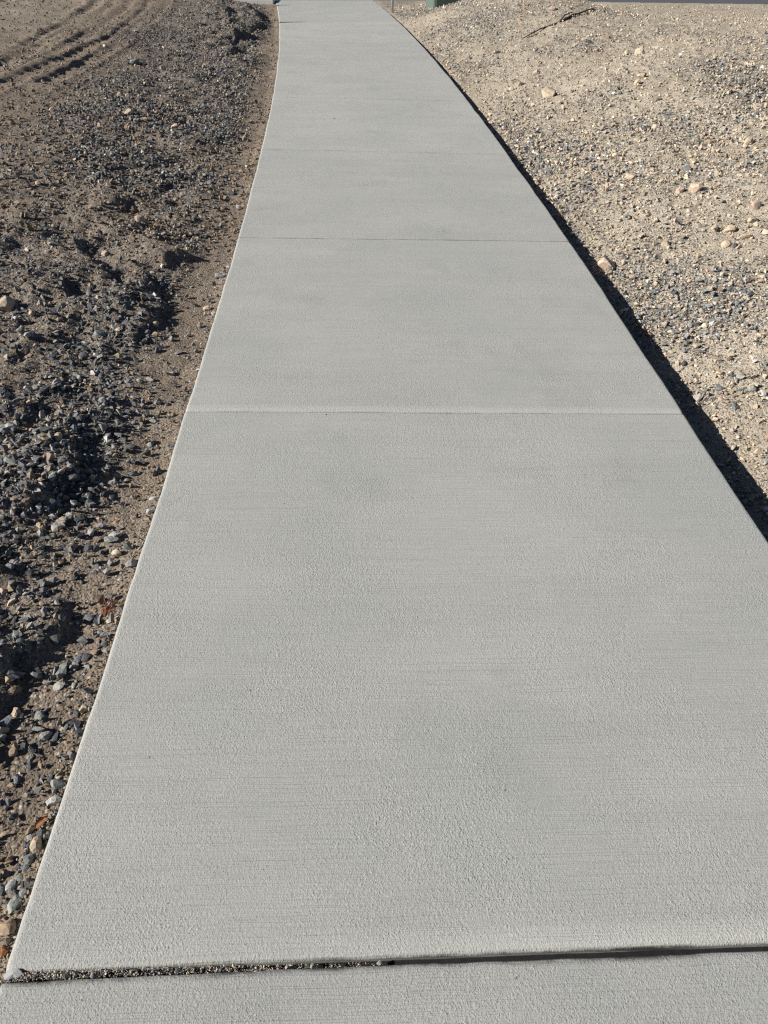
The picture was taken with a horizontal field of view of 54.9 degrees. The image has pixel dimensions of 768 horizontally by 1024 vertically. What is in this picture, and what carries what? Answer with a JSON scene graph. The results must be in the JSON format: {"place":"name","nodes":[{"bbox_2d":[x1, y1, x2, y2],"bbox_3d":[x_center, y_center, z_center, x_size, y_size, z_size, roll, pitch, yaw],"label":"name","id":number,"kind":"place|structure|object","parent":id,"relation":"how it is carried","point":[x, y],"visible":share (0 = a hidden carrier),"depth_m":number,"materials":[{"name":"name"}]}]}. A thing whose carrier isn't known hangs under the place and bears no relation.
{"place":"outdoors","nodes":[
{"label":"outdoors","id":0,"kind":"place"},
{"bbox_2d":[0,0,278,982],"bbox_3d":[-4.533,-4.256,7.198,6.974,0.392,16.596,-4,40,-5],"label":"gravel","id":1,"kind":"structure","parent":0,"point":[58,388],"depth_m":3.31,"materials":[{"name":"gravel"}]},
{"bbox_2d":[0,0,767,983],"bbox_3d":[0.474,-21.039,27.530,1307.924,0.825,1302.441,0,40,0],"label":"ground","id":2,"kind":"structure","parent":0,"point":[42,656],"depth_m":4.23,"materials":[{"name":"soil"}]},
{"bbox_2d":[0,884,4,895],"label":"stone","id":3,"kind":"object","parent":2,"relation":"on","point":[2,888],"visible":1,"depth_m":1.44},
{"bbox_2d":[0,588,6,594],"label":"stone","id":4,"kind":"object","parent":2,"relation":"on","point":[3,591],"visible":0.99,"depth_m":2.05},
{"bbox_2d":[0,946,8,958],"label":"stone","id":5,"kind":"object","parent":2,"relation":"on","point":[4,950],"visible":1,"depth_m":1.34,"materials":[{"name":"stone"}]},
{"bbox_2d":[0,427,10,433],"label":"stone","id":6,"kind":"object","parent":2,"relation":"on","point":[5,430],"visible":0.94,"depth_m":2.61,"materials":[{"name":"stone"}]},
{"bbox_2d":[0,715,11,727],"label":"stone","id":7,"kind":"object","parent":2,"relation":"on","point":[6,721],"visible":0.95,"depth_m":1.72,"materials":[{"name":"stone"}]},
{"bbox_2d":[0,295,15,310],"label":"stone","id":8,"kind":"object","parent":2,"relation":"on","point":[7,303],"visible":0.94,"depth_m":3.30,"materials":[{"name":"stone"}]},
{"bbox_2d":[0,918,16,935],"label":"stone","id":9,"kind":"object","parent":2,"relation":"on","point":[7,927],"visible":1,"depth_m":1.37,"materials":[{"name":"stone"}]},
{"bbox_2d":[4,470,12,475],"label":"stone","id":10,"kind":"object","parent":2,"relation":"on","point":[8,472],"visible":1,"depth_m":2.39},
{"bbox_2d":[3,456,15,464],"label":"stone","id":11,"kind":"object","parent":2,"relation":"on","point":[7,460],"visible":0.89,"depth_m":2.42,"materials":[{"name":"stone"}]},
{"bbox_2d":[5,879,15,894],"bbox_3d":[-0.729,0.733,1.447,0.019,0.018,0.027,-10,41,-12],"label":"stone","id":12,"kind":"object","parent":2,"relation":"on","point":[10,886],"visible":1,"depth_m":1.44,"materials":[{"name":"stone"}]},
{"bbox_2d":[7,598,16,605],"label":"stone","id":13,"kind":"object","parent":2,"relation":"on","point":[11,601],"visible":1,"depth_m":2.02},
{"bbox_2d":[9,747,16,756],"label":"stone","id":14,"kind":"object","parent":2,"relation":"on","point":[12,752],"visible":1,"depth_m":1.66,"materials":[{"name":"stone"}]},
{"bbox_2d":[7,894,21,913],"bbox_3d":[-0.706,0.751,1.414,0.022,0.018,0.035,17,43,20],"label":"stone","id":15,"kind":"object","parent":2,"relation":"on","point":[14,903],"visible":1,"depth_m":1.41,"materials":[{"name":"stone"}]},
{"bbox_2d":[7,685,21,695],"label":"stone","id":16,"kind":"object","parent":2,"relation":"on","point":[14,690],"visible":1,"depth_m":1.78,"materials":[{"name":"stone"}]},
{"bbox_2d":[10,343,18,348],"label":"stone","id":17,"kind":"object","parent":2,"relation":"on","point":[13,346],"visible":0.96,"depth_m":3.07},
{"bbox_2d":[11,707,20,717],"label":"stone","id":18,"kind":"object","parent":2,"relation":"on","point":[16,712],"visible":1,"depth_m":1.75,"materials":[{"name":"stone"}]},
{"bbox_2d":[13,774,21,785],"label":"stone","id":19,"kind":"object","parent":2,"relation":"on","point":[17,778],"visible":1,"depth_m":1.62,"materials":[{"name":"stone"}]},
{"bbox_2d":[14,873,22,881],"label":"stone","id":20,"kind":"object","parent":2,"relation":"on","point":[18,878],"visible":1,"depth_m":1.46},
{"bbox_2d":[14,563,24,571],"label":"stone","id":21,"kind":"object","parent":2,"relation":"on","point":[18,566],"visible":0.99,"depth_m":2.11,"materials":[{"name":"stone"}]},
{"bbox_2d":[19,888,27,898],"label":"stone","id":22,"kind":"object","parent":2,"relation":"on","point":[22,893],"visible":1,"depth_m":1.43,"materials":[{"name":"stone"}]},
{"bbox_2d":[20,864,29,870],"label":"stone","id":23,"kind":"object","parent":2,"relation":"on","point":[25,867],"visible":1,"depth_m":1.47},
{"bbox_2d":[24,332,30,336],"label":"stone","id":24,"kind":"object","parent":2,"relation":"on","point":[27,334],"visible":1,"depth_m":3.10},
{"bbox_2d":[24,878,32,889],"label":"stone","id":25,"kind":"object","parent":2,"relation":"on","point":[27,882],"visible":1,"depth_m":1.44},
{"bbox_2d":[23,853,34,863],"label":"stone","id":26,"kind":"object","parent":2,"relation":"on","point":[27,858],"visible":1,"depth_m":1.48,"materials":[{"name":"stone"}]},
{"bbox_2d":[26,833,32,840],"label":"stone","id":27,"kind":"object","parent":2,"relation":"on","point":[29,837],"visible":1,"depth_m":1.52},
{"bbox_2d":[26,754,33,761],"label":"stone","id":28,"kind":"object","parent":2,"relation":"on","point":[29,757],"visible":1,"depth_m":1.66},
{"bbox_2d":[27,761,32,769],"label":"stone","id":29,"kind":"object","parent":2,"relation":"on","point":[29,765],"visible":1,"depth_m":1.64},
{"bbox_2d":[28,309,35,315],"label":"stone","id":30,"kind":"object","parent":2,"relation":"on","point":[31,312],"visible":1,"depth_m":3.31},
{"bbox_2d":[27,727,36,733],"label":"stone","id":31,"kind":"object","parent":2,"relation":"on","point":[30,731],"visible":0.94,"depth_m":1.71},
{"bbox_2d":[29,835,41,853],"bbox_3d":[-0.706,0.675,1.500,0.024,0.030,0.034,-4,50,-13],"label":"stone","id":32,"kind":"object","parent":2,"relation":"on","point":[35,845],"visible":1,"depth_m":1.49,"materials":[{"name":"stone"}]},
{"bbox_2d":[34,710,44,720],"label":"stone","id":33,"kind":"object","parent":2,"relation":"on","point":[39,714],"visible":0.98,"depth_m":1.74,"materials":[{"name":"stone"}]},
{"bbox_2d":[33,816,48,828],"bbox_3d":[-0.709,0.641,1.529,0.034,0.008,0.015,-40,64,-17],"label":"leaf","id":34,"kind":"object","parent":2,"relation":"on","point":[39,822],"visible":1,"depth_m":1.53,"materials":[{"name":"plant"}]},
{"bbox_2d":[36,830,45,835],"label":"stone","id":35,"kind":"object","parent":2,"relation":"on","point":[40,832],"visible":1,"depth_m":1.52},
{"bbox_2d":[39,554,47,558],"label":"stone","id":36,"kind":"object","parent":2,"relation":"on","point":[42,556],"visible":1,"depth_m":2.16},
{"bbox_2d":[38,384,49,395],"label":"stone","id":37,"kind":"object","parent":2,"relation":"on","point":[44,389],"visible":0.96,"depth_m":2.79,"materials":[{"name":"stone"}]},
{"bbox_2d":[39,731,52,740],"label":"stone","id":38,"kind":"object","parent":2,"relation":"on","point":[45,735],"visible":1,"depth_m":1.70,"materials":[{"name":"stone"}]},
{"bbox_2d":[47,776,53,781],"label":"stone","id":39,"kind":"object","parent":2,"relation":"on","point":[49,778],"visible":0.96,"depth_m":1.61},
{"bbox_2d":[45,795,61,805],"bbox_3d":[-0.702,0.616,1.574,0.023,0.022,0.029,26,46,28],"label":"stone","id":40,"kind":"object","parent":2,"relation":"on","point":[53,800],"visible":0.99,"depth_m":1.57,"materials":[{"name":"stone"}]},
{"bbox_2d":[50,779,63,788],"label":"stone","id":41,"kind":"object","parent":2,"relation":"on","point":[56,783],"visible":1,"depth_m":1.60,"materials":[{"name":"stone"}]},
{"bbox_2d":[54,432,61,440],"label":"stone","id":42,"kind":"object","parent":2,"relation":"on","point":[57,436],"visible":1,"depth_m":2.53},
{"bbox_2d":[53,682,63,690],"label":"stone","id":43,"kind":"object","parent":2,"relation":"on","point":[57,686],"visible":1,"depth_m":1.80,"materials":[{"name":"stone"}]},
{"bbox_2d":[55,663,66,679],"bbox_3d":[-0.809,0.398,1.843,0.046,0.016,0.054,6,52,27],"label":"stone","id":44,"kind":"object","parent":2,"relation":"on","point":[62,669],"visible":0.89,"depth_m":1.84,"materials":[{"name":"stone"}]},
{"bbox_2d":[64,472,80,481],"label":"stone","id":45,"kind":"object","parent":2,"relation":"on","point":[72,476],"visible":1,"depth_m":2.39,"materials":[{"name":"stone"}]},
{"bbox_2d":[70,425,76,431],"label":"stone","id":46,"kind":"object","parent":2,"relation":"on","point":[73,427],"visible":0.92,"depth_m":2.60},
{"bbox_2d":[69,662,78,670],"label":"stone","id":47,"kind":"object","parent":2,"relation":"on","point":[74,668],"visible":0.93,"depth_m":1.85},
{"bbox_2d":[72,614,79,620],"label":"stone","id":48,"kind":"object","parent":2,"relation":"on","point":[75,617],"visible":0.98,"depth_m":1.99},
{"bbox_2d":[73,710,78,716],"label":"stone","id":49,"kind":"object","parent":2,"relation":"on","point":[75,713],"visible":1,"depth_m":1.74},
{"bbox_2d":[74,656,81,663],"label":"stone","id":50,"kind":"object","parent":2,"relation":"on","point":[77,659],"visible":0.93,"depth_m":1.87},
{"bbox_2d":[73,514,87,522],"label":"stone","id":51,"kind":"object","parent":2,"relation":"on","point":[80,518],"visible":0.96,"depth_m":2.29,"materials":[{"name":"stone"}]},
{"bbox_2d":[76,415,84,422],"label":"stone","id":52,"kind":"object","parent":2,"relation":"on","point":[80,418],"visible":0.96,"depth_m":2.66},
{"bbox_2d":[79,705,86,714],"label":"stone","id":53,"kind":"object","parent":2,"relation":"on","point":[84,707],"visible":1,"depth_m":1.75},
{"bbox_2d":[78,352,88,360],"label":"stone","id":54,"kind":"object","parent":2,"relation":"on","point":[83,355],"visible":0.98,"depth_m":3.05,"materials":[{"name":"stone"}]},
{"bbox_2d":[81,653,91,661],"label":"stone","id":55,"kind":"object","parent":2,"relation":"on","point":[86,657],"visible":1,"depth_m":1.88,"materials":[{"name":"stone"}]},
{"bbox_2d":[85,492,91,499],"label":"stone","id":56,"kind":"object","parent":2,"relation":"on","point":[89,495],"visible":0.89,"depth_m":2.37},
{"bbox_2d":[83,614,94,621],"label":"stone","id":57,"kind":"object","parent":2,"relation":"on","point":[88,617],"visible":1,"depth_m":1.98,"materials":[{"name":"stone"}]},
{"bbox_2d":[84,544,93,551],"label":"stone","id":58,"kind":"object","parent":2,"relation":"on","point":[87,547],"visible":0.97,"depth_m":2.19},
{"bbox_2d":[93,330,105,337],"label":"stone","id":59,"kind":"object","parent":2,"relation":"on","point":[97,333],"visible":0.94,"depth_m":3.19,"materials":[{"name":"stone"}]},
{"bbox_2d":[101,640,106,647],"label":"stone","id":60,"kind":"object","parent":2,"relation":"on","point":[104,644],"visible":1,"depth_m":1.90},
{"bbox_2d":[101,250,107,255],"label":"stone","id":61,"kind":"object","parent":2,"relation":"on","point":[104,253],"visible":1,"depth_m":3.84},
{"bbox_2d":[96,596,121,616],"bbox_3d":[-0.740,0.247,2.020,0.075,0.014,0.073,-20,44,-23],"label":"dry weed","id":62,"kind":"object","parent":2,"relation":"on","point":[104,611],"visible":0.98,"depth_m":2.01,"materials":[{"name":"plant"}]},
{"bbox_2d":[104,536,118,542],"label":"stone","id":63,"kind":"object","parent":2,"relation":"on","point":[108,539],"visible":1,"depth_m":2.22,"materials":[{"name":"stone"}]},
{"bbox_2d":[111,549,120,555],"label":"stone","id":64,"kind":"object","parent":2,"relation":"on","point":[116,552],"visible":1,"depth_m":2.17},
{"bbox_2d":[125,109,133,114],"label":"stone","id":65,"kind":"object","parent":2,"relation":"on","point":[127,111],"visible":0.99,"depth_m":6.08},
{"bbox_2d":[125,558,136,566],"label":"stone","id":66,"kind":"object","parent":2,"relation":"on","point":[132,562],"visible":1,"depth_m":2.12,"materials":[{"name":"stone"}]},
{"bbox_2d":[129,471,138,475],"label":"stone","id":67,"kind":"object","parent":2,"relation":"on","point":[134,473],"visible":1,"depth_m":2.49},
{"bbox_2d":[130,58,139,63],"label":"stone","id":68,"kind":"object","parent":2,"relation":"on","point":[135,61],"visible":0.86,"depth_m":8.08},
{"bbox_2d":[0,80,274,985],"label":"edge crumbs","id":69,"kind":"object","parent":2,"relation":"on","point":[2,971],"visible":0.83,"depth_m":1.85,"materials":[{"name":"stone"}]},
{"bbox_2d":[135,215,144,221],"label":"stone","id":70,"kind":"object","parent":2,"relation":"on","point":[141,217],"visible":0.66,"depth_m":4.31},
{"bbox_2d":[135,460,145,464],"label":"stone","id":71,"kind":"object","parent":2,"relation":"on","point":[140,462],"visible":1,"depth_m":2.54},
{"bbox_2d":[146,509,154,513],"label":"stone","id":72,"kind":"object","parent":2,"relation":"on","point":[149,511],"visible":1,"depth_m":2.31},
{"bbox_2d":[147,441,153,446],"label":"stone","id":73,"kind":"object","parent":2,"relation":"on","point":[150,444],"visible":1,"depth_m":2.62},
{"bbox_2d":[148,496,157,500],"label":"stone","id":74,"kind":"object","parent":2,"relation":"on","point":[153,498],"visible":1,"depth_m":2.37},
{"bbox_2d":[149,419,157,422],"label":"stone","id":75,"kind":"object","parent":2,"relation":"on","point":[153,420],"visible":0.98,"depth_m":2.74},
{"bbox_2d":[203,305,210,310],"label":"stone","id":76,"kind":"object","parent":2,"relation":"on","point":[206,308],"visible":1,"depth_m":3.48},
{"bbox_2d":[215,272,224,278],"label":"stone","id":77,"kind":"object","parent":2,"relation":"on","point":[218,275],"visible":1,"depth_m":3.76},
{"bbox_2d":[227,190,234,195],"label":"stone","id":78,"kind":"object","parent":2,"relation":"on","point":[230,192],"visible":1,"depth_m":4.83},
{"bbox_2d":[234,0,275,3],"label":"concrete strip","id":79,"kind":"object","parent":2,"relation":"on","point":[261,1],"visible":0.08,"depth_m":13.47,"materials":[{"name":"concrete"}]},
{"bbox_2d":[0,0,767,1023],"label":"footpath","id":80,"kind":"structure","parent":2,"relation":"on","point":[434,678],"depth_m":1.85,"materials":[{"name":"concrete"}]},
{"bbox_2d":[3,968,23,980],"bbox_3d":[-0.650,0.811,1.299,0.033,0.010,0.018,-1,46,-7],"label":"rock","id":81,"kind":"object","parent":80,"relation":"on","point":[12,973],"visible":1,"depth_m":1.30,"materials":[{"name":"stone"}]},
{"bbox_2d":[63,973,71,978],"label":"stone","id":82,"kind":"object","parent":80,"relation":"on","point":[66,975],"visible":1,"depth_m":1.30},
{"bbox_2d":[90,972,95,978],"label":"stone","id":83,"kind":"object","parent":80,"relation":"on","point":[92,974],"visible":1,"depth_m":1.30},
{"bbox_2d":[391,0,393,12],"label":"metal post","id":84,"kind":"object","parent":2,"relation":"on","point":[392,6],"visible":0.48,"depth_m":12.42,"materials":[{"name":"metal"}]},
{"bbox_2d":[426,0,460,7],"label":"utility box","id":85,"kind":"object","parent":2,"relation":"on","point":[433,3],"visible":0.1,"depth_m":12.65,"materials":[{"name":"green paint"}]},
{"bbox_2d":[436,0,460,7],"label":"door","id":86,"kind":"structure","parent":85,"relation":"in","point":[438,2],"depth_m":12.64,"materials":[{"name":"paint"}]},
{"bbox_2d":[541,86,555,97],"bbox_3d":[1.527,-3.839,6.813,0.151,0.128,0.135,-26,46,-28],"label":"stone","id":87,"kind":"object","parent":2,"relation":"on","point":[546,91],"visible":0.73,"depth_m":6.78,"materials":[{"name":"stone"}]},
{"bbox_2d":[522,7,595,38],"bbox_3d":[2.373,-6.356,9.584,0.172,0.192,2.095,25,46,27],"label":"stick","id":88,"kind":"object","parent":2,"relation":"on","point":[561,19],"visible":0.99,"depth_m":9.38,"materials":[{"name":"wood"}]},
{"bbox_2d":[597,257,614,269],"bbox_3d":[1.202,-1.339,4.008,0.100,0.081,0.080,29,48,30],"label":"stone","id":89,"kind":"object","parent":2,"relation":"on","point":[604,263],"visible":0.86,"depth_m":3.98,"materials":[{"name":"stone"}]},
{"bbox_2d":[625,173,634,179],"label":"stone","id":90,"kind":"object","parent":2,"relation":"on","point":[630,176],"visible":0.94,"depth_m":4.92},
{"bbox_2d":[634,78,640,84],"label":"stone","id":91,"kind":"object","parent":2,"relation":"on","point":[637,81],"visible":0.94,"depth_m":6.42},
{"bbox_2d":[635,47,644,54],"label":"stone","id":92,"kind":"object","parent":2,"relation":"on","point":[640,50],"visible":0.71,"depth_m":7.37,"materials":[{"name":"stone"}]},
{"bbox_2d":[640,72,645,77],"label":"stone","id":93,"kind":"object","parent":2,"relation":"on","point":[642,74],"visible":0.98,"depth_m":6.54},
{"bbox_2d":[641,125,649,130],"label":"stone","id":94,"kind":"object","parent":2,"relation":"on","point":[645,127],"visible":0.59,"depth_m":5.66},
{"bbox_2d":[661,240,670,247],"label":"stone","id":95,"kind":"object","parent":2,"relation":"on","point":[665,243],"visible":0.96,"depth_m":4.08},
{"bbox_2d":[675,186,684,193],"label":"stone","id":96,"kind":"object","parent":2,"relation":"on","point":[678,190],"visible":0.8,"depth_m":4.60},
{"bbox_2d":[682,165,690,171],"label":"stone","id":97,"kind":"object","parent":2,"relation":"on","point":[686,168],"visible":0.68,"depth_m":4.85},
{"bbox_2d":[689,182,703,192],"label":"stone","id":98,"kind":"object","parent":2,"relation":"on","point":[695,187],"visible":0.95,"depth_m":4.55,"materials":[{"name":"stone"}]},
{"bbox_2d":[714,385,723,390],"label":"stone","id":99,"kind":"object","parent":2,"relation":"on","point":[718,388],"visible":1,"depth_m":2.99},
{"bbox_2d":[715,370,723,374],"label":"stone","id":100,"kind":"object","parent":2,"relation":"on","point":[719,372],"visible":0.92,"depth_m":3.07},
{"bbox_2d":[721,240,730,247],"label":"stone","id":101,"kind":"object","parent":2,"relation":"on","point":[726,243],"visible":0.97,"depth_m":3.93,"materials":[{"name":"stone"}]},
{"bbox_2d":[723,224,736,232],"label":"stone","id":102,"kind":"object","parent":2,"relation":"on","point":[730,228],"visible":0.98,"depth_m":4.10,"materials":[{"name":"stone"}]},
{"bbox_2d":[732,402,739,409],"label":"stone","id":103,"kind":"object","parent":2,"relation":"on","point":[735,406],"visible":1,"depth_m":2.89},
{"bbox_2d":[736,374,744,379],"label":"stone","id":104,"kind":"object","parent":2,"relation":"on","point":[740,377],"visible":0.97,"depth_m":3.02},
{"bbox_2d":[740,233,752,239],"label":"stone","id":105,"kind":"object","parent":2,"relation":"on","point":[745,236],"visible":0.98,"depth_m":3.99,"materials":[{"name":"stone"}]},
{"bbox_2d":[744,137,753,144],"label":"stone","id":106,"kind":"object","parent":2,"relation":"on","point":[748,140],"visible":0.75,"depth_m":5.15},
{"bbox_2d":[748,385,756,391],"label":"stone","id":107,"kind":"object","parent":2,"relation":"on","point":[751,388],"visible":1,"depth_m":2.95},
{"bbox_2d":[747,217,757,222],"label":"stone","id":108,"kind":"object","parent":2,"relation":"on","point":[752,219],"visible":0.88,"depth_m":4.14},
{"bbox_2d":[750,200,761,209],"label":"stone","id":109,"kind":"object","parent":2,"relation":"on","point":[756,204],"visible":1,"depth_m":4.23,"materials":[{"name":"stone"}]},
{"bbox_2d":[753,103,761,109],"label":"stone","id":110,"kind":"object","parent":2,"relation":"on","point":[756,104],"visible":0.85,"depth_m":5.83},
{"bbox_2d":[753,448,763,453],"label":"stone","id":111,"kind":"object","parent":2,"relation":"on","point":[757,450],"visible":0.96,"depth_m":2.67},
{"bbox_2d":[758,390,766,396],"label":"stone","id":112,"kind":"object","parent":2,"relation":"on","point":[763,393],"visible":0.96,"depth_m":2.92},
{"bbox_2d":[384,0,767,538],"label":"gravel","id":113,"kind":"structure","parent":0,"point":[698,396],"depth_m":5.13,"materials":[{"name":"gravel"}]},
{"bbox_2d":[586,0,767,3],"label":"road","id":114,"kind":"structure","parent":0,"point":[714,1],"depth_m":14.28,"materials":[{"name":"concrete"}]},
{"bbox_2d":[373,0,425,0],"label":"kerb","id":115,"kind":"structure","parent":114,"relation":"on","point":[399,0],"depth_m":13.99,"materials":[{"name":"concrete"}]}
]}

